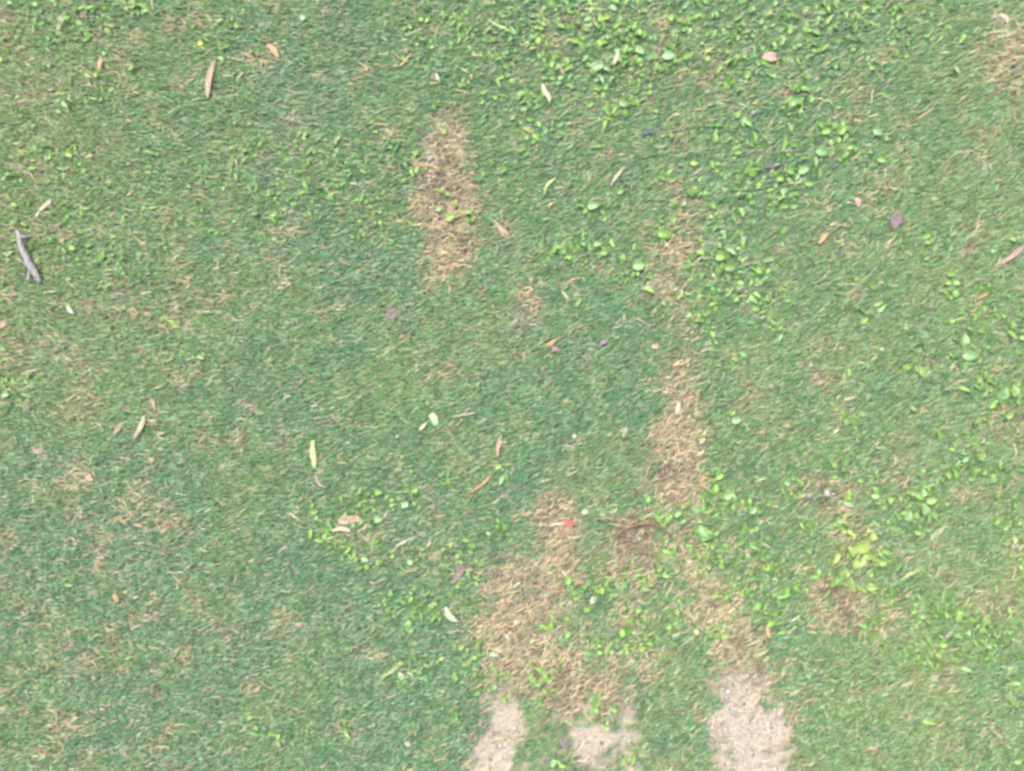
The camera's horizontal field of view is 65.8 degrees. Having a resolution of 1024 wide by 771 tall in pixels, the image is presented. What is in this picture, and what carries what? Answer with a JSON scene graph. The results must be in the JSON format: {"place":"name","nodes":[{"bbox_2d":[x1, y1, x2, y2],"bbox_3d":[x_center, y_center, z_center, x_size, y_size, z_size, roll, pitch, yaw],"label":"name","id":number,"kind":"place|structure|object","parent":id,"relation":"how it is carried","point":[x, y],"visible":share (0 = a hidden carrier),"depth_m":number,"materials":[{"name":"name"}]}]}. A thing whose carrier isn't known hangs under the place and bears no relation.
{"place":"outdoors","nodes":[
{"label":"outdoors","id":0,"kind":"place"},
{"bbox_2d":[0,0,1023,770],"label":"grass","id":1,"kind":"structure","parent":0,"point":[630,142],"depth_m":1.36,"materials":[{"name":"green plant"}]},
{"bbox_2d":[15,229,41,282],"bbox_3d":[-0.827,-0.221,1.350,0.026,0.013,0.099,-14,90,0],"label":"stick","id":2,"kind":"object","parent":1,"relation":"on","point":[30,265],"visible":1,"depth_m":1.35,"materials":[{"name":"grey wood"}]},
{"bbox_2d":[32,443,42,453],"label":"dry leaf","id":3,"kind":"object","parent":1,"relation":"on","point":[36,451],"visible":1,"depth_m":1.35,"materials":[{"name":"beige plant"}]},
{"bbox_2d":[35,199,51,216],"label":"dry leaf","id":4,"kind":"object","parent":1,"relation":"on","point":[45,204],"visible":1,"depth_m":1.35,"materials":[{"name":"beige plant"}]},
{"bbox_2d":[56,12,66,34],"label":"dry leaf","id":5,"kind":"object","parent":1,"relation":"on","point":[59,27],"visible":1,"depth_m":1.36,"materials":[{"name":"plant"}]},
{"bbox_2d":[67,305,73,313],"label":"dry leaf","id":6,"kind":"object","parent":1,"relation":"on","point":[69,309],"visible":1,"depth_m":1.35,"materials":[{"name":"beige plant"}]},
{"bbox_2d":[133,416,144,438],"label":"dry leaf","id":7,"kind":"object","parent":1,"relation":"on","point":[141,425],"visible":1,"depth_m":1.35,"materials":[{"name":"plant"}]},
{"bbox_2d":[180,359,184,370],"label":"dry leaf","id":8,"kind":"object","parent":1,"relation":"on","point":[182,366],"visible":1,"depth_m":1.36,"materials":[{"name":"grey plant"}]},
{"bbox_2d":[205,59,215,98],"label":"dry leaf","id":9,"kind":"object","parent":1,"relation":"on","point":[208,77],"visible":1,"depth_m":1.35,"materials":[{"name":"beige plant"}]},
{"bbox_2d":[266,45,278,58],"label":"dry leaf","id":10,"kind":"object","parent":1,"relation":"on","point":[274,50],"visible":1,"depth_m":1.35,"materials":[{"name":"plant"}]},
{"bbox_2d":[310,440,315,467],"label":"dry leaf","id":11,"kind":"object","parent":1,"relation":"on","point":[313,456],"visible":1,"depth_m":1.35,"materials":[{"name":"beige plant"}]},
{"bbox_2d":[315,473,327,486],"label":"dry leaf","id":12,"kind":"object","parent":1,"relation":"on","point":[319,484],"visible":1,"depth_m":1.35,"materials":[{"name":"beige plant"}]},
{"bbox_2d":[332,526,350,531],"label":"dry leaf","id":13,"kind":"object","parent":1,"relation":"on","point":[341,529],"visible":1,"depth_m":1.35,"materials":[{"name":"beige plant"}]},
{"bbox_2d":[338,516,363,524],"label":"dry leaf","id":14,"kind":"object","parent":1,"relation":"on","point":[341,518],"visible":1,"depth_m":1.35,"materials":[{"name":"beige plant"}]},
{"bbox_2d":[380,665,398,678],"bbox_3d":[-0.207,0.489,1.353,0.045,0.002,0.005,-38,90,0],"label":"straw","id":15,"kind":"object","parent":1,"relation":"on","point":[391,671],"visible":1,"depth_m":1.35,"materials":[{"name":"yellow plant"}]},
{"bbox_2d":[386,308,398,320],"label":"dry leaf","id":16,"kind":"object","parent":1,"relation":"on","point":[391,310],"visible":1,"depth_m":1.35,"materials":[{"name":"grey plant"}]},
{"bbox_2d":[398,671,403,680],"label":"dry leaf","id":17,"kind":"object","parent":1,"relation":"on","point":[401,676],"visible":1,"depth_m":1.35,"materials":[{"name":"plant"}]},
{"bbox_2d":[391,537,419,553],"bbox_3d":[-0.185,0.271,1.354,0.056,0.002,0.010,-31,90,0],"label":"straw","id":18,"kind":"object","parent":1,"relation":"on","point":[402,542],"visible":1,"depth_m":1.35,"materials":[{"name":"beige plant"}]},
{"bbox_2d":[429,412,438,425],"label":"dry leaf","id":19,"kind":"object","parent":1,"relation":"on","point":[433,418],"visible":1,"depth_m":1.35,"materials":[{"name":"beige plant"}]},
{"bbox_2d":[444,607,458,621],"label":"dry leaf","id":20,"kind":"object","parent":1,"relation":"on","point":[450,616],"visible":1,"depth_m":1.35,"materials":[{"name":"beige plant"}]},
{"bbox_2d":[449,555,464,580],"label":"dry leaf","id":21,"kind":"object","parent":1,"relation":"on","point":[460,567],"visible":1,"depth_m":1.35,"materials":[{"name":"plant"}]},
{"bbox_2d":[453,412,474,416],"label":"straw","id":22,"kind":"object","parent":1,"relation":"on","point":[464,414],"visible":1,"depth_m":1.35,"materials":[{"name":"beige plant"}]},
{"bbox_2d":[479,471,493,487],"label":"dry leaf","id":23,"kind":"object","parent":1,"relation":"on","point":[486,480],"visible":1,"depth_m":1.35,"materials":[{"name":"plant"}]},
{"bbox_2d":[489,652,498,656],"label":"dry leaf","id":24,"kind":"object","parent":1,"relation":"on","point":[494,654],"visible":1,"depth_m":1.35,"materials":[{"name":"white plant"}]},
{"bbox_2d":[486,18,505,27],"bbox_3d":[-0.028,-0.618,1.352,0.038,0.002,0.006,23,90,0],"label":"straw","id":25,"kind":"object","parent":1,"relation":"on","point":[498,25],"visible":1,"depth_m":1.35,"materials":[{"name":"yellow plant"}]},
{"bbox_2d":[496,435,501,456],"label":"dry leaf","id":26,"kind":"object","parent":1,"relation":"on","point":[498,445],"visible":1,"depth_m":1.35,"materials":[{"name":"beige plant"}]},
{"bbox_2d":[493,220,511,238],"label":"dry leaf","id":27,"kind":"object","parent":1,"relation":"on","point":[502,231],"visible":1,"depth_m":1.35,"materials":[{"name":"beige plant"}]},
{"bbox_2d":[542,84,550,102],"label":"dry leaf","id":28,"kind":"object","parent":1,"relation":"on","point":[546,93],"visible":1,"depth_m":1.35,"materials":[{"name":"beige plant"}]},
{"bbox_2d":[544,177,555,194],"bbox_3d":[0.062,-0.343,1.353,0.008,0.002,0.036,33,90,0],"label":"straw","id":29,"kind":"object","parent":1,"relation":"on","point":[549,182],"visible":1,"depth_m":1.35,"materials":[{"name":"yellow plant"}]},
{"bbox_2d":[557,62,563,73],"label":"dry leaf","id":30,"kind":"object","parent":1,"relation":"on","point":[561,70],"visible":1,"depth_m":1.35,"materials":[{"name":"beige plant"}]},
{"bbox_2d":[556,732,568,749],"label":"dry leaf","id":31,"kind":"object","parent":1,"relation":"on","point":[564,742],"visible":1,"depth_m":1.36,"materials":[{"name":"beige plant"}]},
{"bbox_2d":[563,277,580,288],"bbox_3d":[0.102,-0.177,1.354,0.038,0.002,0.008,-32,90,0],"label":"straw","id":32,"kind":"object","parent":1,"relation":"on","point":[569,281],"visible":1,"depth_m":1.35,"materials":[{"name":"beige plant"}]},
{"bbox_2d":[581,509,588,514],"bbox_3d":[0.125,0.216,1.355,0.014,0.003,0.009,0,90,0],"label":"petal","id":33,"kind":"object","parent":1,"relation":"on","point":[585,511],"visible":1,"depth_m":1.35,"materials":[{"name":"white plant"}]},
{"bbox_2d":[613,54,617,64],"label":"dry leaf","id":34,"kind":"object","parent":1,"relation":"on","point":[615,58],"visible":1,"depth_m":1.35,"materials":[{"name":"beige plant"}]},
{"bbox_2d":[610,167,623,185],"bbox_3d":[0.179,-0.358,1.351,0.005,0.002,0.041,38,90,0],"label":"straw","id":35,"kind":"object","parent":1,"relation":"on","point":[617,174],"visible":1,"depth_m":1.35,"materials":[{"name":"beige plant"}]},
{"bbox_2d":[641,128,656,134],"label":"dry leaf","id":36,"kind":"object","parent":1,"relation":"on","point":[647,130],"visible":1,"depth_m":1.35,"materials":[{"name":"grey plant"}]},
{"bbox_2d":[675,402,680,414],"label":"dry leaf","id":37,"kind":"object","parent":1,"relation":"on","point":[678,407],"visible":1,"depth_m":1.35,"materials":[{"name":"beige plant"}]},
{"bbox_2d":[766,625,770,638],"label":"dry leaf","id":38,"kind":"object","parent":1,"relation":"on","point":[768,632],"visible":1,"depth_m":1.35,"materials":[{"name":"plant"}]},
{"bbox_2d":[762,52,779,61],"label":"dry leaf","id":39,"kind":"object","parent":1,"relation":"on","point":[771,56],"visible":1,"depth_m":1.35,"materials":[{"name":"plant"}]},
{"bbox_2d":[764,161,783,167],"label":"dry leaf","id":40,"kind":"object","parent":1,"relation":"on","point":[771,165],"visible":1,"depth_m":1.35,"materials":[{"name":"grey plant"}]},
{"bbox_2d":[818,232,827,243],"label":"dry leaf","id":41,"kind":"object","parent":1,"relation":"on","point":[823,238],"visible":1,"depth_m":1.35,"materials":[{"name":"plant"}]},
{"bbox_2d":[854,198,861,206],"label":"dry leaf","id":42,"kind":"object","parent":1,"relation":"on","point":[858,203],"visible":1,"depth_m":1.35,"materials":[{"name":"plant"}]},
{"bbox_2d":[890,210,903,229],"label":"dry leaf","id":43,"kind":"object","parent":1,"relation":"on","point":[895,222],"visible":1,"depth_m":1.35,"materials":[{"name":"pink plant"}]},
{"bbox_2d":[899,569,920,580],"bbox_3d":[0.681,0.323,1.354,0.042,0.002,0.006,-26,90,0],"label":"straw","id":44,"kind":"object","parent":1,"relation":"on","point":[910,573],"visible":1,"depth_m":1.35,"materials":[{"name":"yellow plant"}]},
{"bbox_2d":[993,13,1008,23],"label":"dry leaf","id":45,"kind":"object","parent":1,"relation":"on","point":[1004,16],"visible":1,"depth_m":1.35,"materials":[{"name":"beige plant"}]},
{"bbox_2d":[998,246,1023,264],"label":"dry leaf","id":46,"kind":"object","parent":1,"relation":"on","point":[1016,252],"visible":1,"depth_m":1.35,"materials":[{"name":"beige plant"}]},
{"bbox_2d":[0,0,1023,770],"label":"ground","id":47,"kind":"structure","parent":0,"point":[572,734],"depth_m":1.36,"materials":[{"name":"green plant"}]},
{"bbox_2d":[84,470,92,481],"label":"dry leaf","id":48,"kind":"object","parent":47,"relation":"on","point":[89,477],"visible":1,"depth_m":1.36,"materials":[{"name":"beige plant"}]},
{"bbox_2d":[98,56,101,73],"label":"dry leaf","id":49,"kind":"object","parent":47,"relation":"on","point":[99,63],"visible":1,"depth_m":1.35,"materials":[{"name":"plant"}]},
{"bbox_2d":[113,594,118,602],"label":"dry leaf","id":50,"kind":"object","parent":47,"relation":"on","point":[115,597],"visible":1,"depth_m":1.35,"materials":[{"name":"orange plant"}]},
{"bbox_2d":[113,422,122,435],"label":"dry leaf","id":51,"kind":"object","parent":47,"relation":"on","point":[116,430],"visible":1,"depth_m":1.36,"materials":[{"name":"beige plant"}]},
{"bbox_2d":[147,394,155,410],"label":"dry leaf","id":52,"kind":"object","parent":47,"relation":"on","point":[152,402],"visible":1,"depth_m":1.36,"materials":[{"name":"beige plant"}]},
{"bbox_2d":[309,503,317,514],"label":"weed plant","id":53,"kind":"object","parent":47,"relation":"on","point":[312,511],"visible":1,"depth_m":1.35,"materials":[{"name":"green plant"}]},
{"bbox_2d":[353,556,367,561],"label":"weed plant","id":54,"kind":"object","parent":47,"relation":"on","point":[364,559],"visible":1,"depth_m":1.35,"materials":[{"name":"green plant"}]},
{"bbox_2d":[373,501,407,522],"bbox_3d":[-0.209,0.212,1.354,0.066,0.015,0.020,-29,90,0],"label":"weed plant","id":55,"kind":"object","parent":47,"relation":"on","point":[378,518],"visible":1,"depth_m":1.35,"materials":[{"name":"green plant"}]},
{"bbox_2d":[374,487,417,494],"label":"weed plant","id":56,"kind":"object","parent":47,"relation":"on","point":[378,491],"visible":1,"depth_m":1.35,"materials":[{"name":"green plant"}]},
{"bbox_2d":[413,151,418,172],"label":"weed plant","id":57,"kind":"object","parent":47,"relation":"on","point":[416,169],"visible":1,"depth_m":1.35,"materials":[{"name":"green plant"}]},
{"bbox_2d":[435,200,456,220],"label":"weed plant","id":58,"kind":"object","parent":47,"relation":"on","point":[449,217],"visible":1,"depth_m":1.35,"materials":[{"name":"green plant"}]},
{"bbox_2d":[498,693,511,704],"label":"weed plant","id":59,"kind":"object","parent":47,"relation":"on","point":[504,701],"visible":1,"depth_m":1.35,"materials":[{"name":"green plant"}]},
{"bbox_2d":[0,0,1023,770],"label":"dry straw","id":60,"kind":"object","parent":47,"relation":"on","point":[564,532],"visible":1,"depth_m":1.35,"materials":[{"name":"beige plant"}]},
{"bbox_2d":[549,520,574,525],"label":"fallen flower","id":61,"kind":"object","parent":60,"relation":"on","point":[568,522],"visible":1,"depth_m":1.35,"materials":[{"name":"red plant"}]},
{"bbox_2d":[0,0,1023,770],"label":"weed leaves","id":62,"kind":"object","parent":47,"relation":"on","point":[602,14],"visible":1,"depth_m":1.35,"materials":[{"name":"green plant"}]},
{"bbox_2d":[535,667,552,686],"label":"weed plant","id":63,"kind":"object","parent":47,"relation":"on","point":[544,677],"visible":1,"depth_m":1.35,"materials":[{"name":"green plant"}]},
{"bbox_2d":[550,704,560,711],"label":"dry leaf","id":64,"kind":"object","parent":47,"relation":"on","point":[556,707],"visible":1,"depth_m":1.36,"materials":[{"name":"beige plant"}]},
{"bbox_2d":[556,760,568,768],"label":"weed plant","id":65,"kind":"object","parent":47,"relation":"on","point":[560,764],"visible":1,"depth_m":1.35,"materials":[{"name":"green plant"}]},
{"bbox_2d":[579,700,599,727],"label":"weed plant","id":66,"kind":"object","parent":47,"relation":"on","point":[589,713],"visible":1,"depth_m":1.35,"materials":[{"name":"green plant"}]},
{"bbox_2d":[582,201,598,213],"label":"weed plant","id":67,"kind":"object","parent":47,"relation":"on","point":[591,205],"visible":1,"depth_m":1.35,"materials":[{"name":"green plant"}]},
{"bbox_2d":[589,61,609,73],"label":"weed plant","id":68,"kind":"object","parent":47,"relation":"on","point":[597,65],"visible":1,"depth_m":1.35,"materials":[{"name":"green plant"}]},
{"bbox_2d":[594,241,606,254],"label":"weed plant","id":69,"kind":"object","parent":47,"relation":"on","point":[603,251],"visible":1,"depth_m":1.35,"materials":[{"name":"green plant"}]},
{"bbox_2d":[627,47,643,53],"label":"weed plant","id":70,"kind":"object","parent":47,"relation":"on","point":[641,50],"visible":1,"depth_m":1.35,"materials":[{"name":"green plant"}]},
{"bbox_2d":[632,260,643,275],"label":"weed plant","id":71,"kind":"object","parent":47,"relation":"on","point":[638,264],"visible":1,"depth_m":1.34,"materials":[{"name":"green plant"}]},
{"bbox_2d":[613,523,671,545],"bbox_3d":[0.221,0.252,1.350,0.101,0.008,0.035,-11,90,0],"label":"twig","id":72,"kind":"object","parent":47,"relation":"in","point":[644,524],"visible":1,"depth_m":1.35,"materials":[{"name":"brown wood"}]},
{"bbox_2d":[646,43,674,59],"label":"weed plant","id":73,"kind":"object","parent":47,"relation":"on","point":[669,54],"visible":1,"depth_m":1.35,"materials":[{"name":"green plant"}]},
{"bbox_2d":[658,217,675,237],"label":"weed plant","id":74,"kind":"object","parent":47,"relation":"on","point":[662,233],"visible":1,"depth_m":1.35,"materials":[{"name":"green plant"}]},
{"bbox_2d":[669,356,690,365],"bbox_3d":[0.289,-0.040,1.355,0.039,0.002,0.011,-18,90,0],"label":"straw","id":75,"kind":"object","parent":47,"relation":"on","point":[686,361],"visible":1,"depth_m":1.35,"materials":[{"name":"beige plant"}]},
{"bbox_2d":[692,506,718,537],"bbox_3d":[0.323,0.235,1.351,0.029,0.018,0.064,-42,90,0],"label":"weed plant","id":76,"kind":"object","parent":47,"relation":"on","point":[704,532],"visible":1,"depth_m":1.35,"materials":[{"name":"green plant"}]},
{"bbox_2d":[715,251,734,270],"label":"weed plant","id":77,"kind":"object","parent":47,"relation":"on","point":[729,266],"visible":1,"depth_m":1.35,"materials":[{"name":"green plant"}]},
{"bbox_2d":[712,484,755,513],"bbox_3d":[0.379,0.193,1.351,0.084,0.016,0.019,30,90,0],"label":"weed plant","id":78,"kind":"object","parent":47,"relation":"on","point":[727,495],"visible":1,"depth_m":1.35,"materials":[{"name":"green plant"}]},
{"bbox_2d":[730,410,740,423],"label":"weed plant","id":79,"kind":"object","parent":47,"relation":"on","point":[735,420],"visible":1,"depth_m":1.35,"materials":[{"name":"green plant"}]},
{"bbox_2d":[788,98,802,112],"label":"weed plant","id":80,"kind":"object","parent":47,"relation":"on","point":[793,101],"visible":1,"depth_m":1.35,"materials":[{"name":"green plant"}]},
{"bbox_2d":[795,166,812,185],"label":"weed plant","id":81,"kind":"object","parent":47,"relation":"on","point":[803,169],"visible":1,"depth_m":1.35,"materials":[{"name":"green plant"}]},
{"bbox_2d":[822,125,845,134],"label":"weed plant","id":82,"kind":"object","parent":47,"relation":"on","point":[841,130],"visible":1,"depth_m":1.35,"materials":[{"name":"green plant"}]},
{"bbox_2d":[816,144,854,155],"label":"weed plant","id":83,"kind":"object","parent":47,"relation":"on","point":[821,151],"visible":1,"depth_m":1.35,"materials":[{"name":"green plant"}]},
{"bbox_2d":[841,504,850,514],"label":"dry leaf","id":84,"kind":"object","parent":47,"relation":"on","point":[843,507],"visible":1,"depth_m":1.36,"materials":[{"name":"beige plant"}]},
{"bbox_2d":[834,576,860,589],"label":"weed plant","id":85,"kind":"object","parent":47,"relation":"on","point":[852,583],"visible":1,"depth_m":1.35,"materials":[{"name":"green plant"}]},
{"bbox_2d":[848,531,886,569],"bbox_3d":[0.603,0.287,1.353,0.059,0.018,0.061,-21,90,0],"label":"weed plant","id":86,"kind":"object","parent":47,"relation":"on","point":[862,546],"visible":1,"depth_m":1.35,"materials":[{"name":"green plant"}]},
{"bbox_2d":[873,128,881,134],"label":"weed plant","id":87,"kind":"object","parent":47,"relation":"on","point":[877,131],"visible":1,"depth_m":1.35,"materials":[{"name":"green plant"}]},
{"bbox_2d":[904,493,935,520],"bbox_3d":[0.695,0.211,1.353,0.036,0.017,0.058,30,90,0],"label":"weed plant","id":88,"kind":"object","parent":47,"relation":"on","point":[926,510],"visible":1,"depth_m":1.35,"materials":[{"name":"green plant"}]},
{"bbox_2d":[945,270,954,284],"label":"weed plant","id":89,"kind":"object","parent":47,"relation":"on","point":[950,274],"visible":1,"depth_m":1.35,"materials":[{"name":"green plant"}]},
{"bbox_2d":[952,334,976,359],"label":"weed plant","id":90,"kind":"object","parent":47,"relation":"on","point":[968,354],"visible":1,"depth_m":1.35,"materials":[{"name":"green plant"}]},
{"bbox_2d":[955,612,990,632],"bbox_3d":[0.783,0.399,1.351,0.062,0.016,0.030,28,90,0],"label":"weed plant","id":91,"kind":"object","parent":47,"relation":"on","point":[986,620],"visible":1,"depth_m":1.35,"materials":[{"name":"green plant"}]},
{"bbox_2d":[996,385,1020,419],"bbox_3d":[0.845,0.029,1.352,0.040,0.017,0.059,0,90,0],"label":"weed plant","id":92,"kind":"object","parent":47,"relation":"on","point":[1005,390],"visible":1,"depth_m":1.35,"materials":[{"name":"green plant"}]}
]}

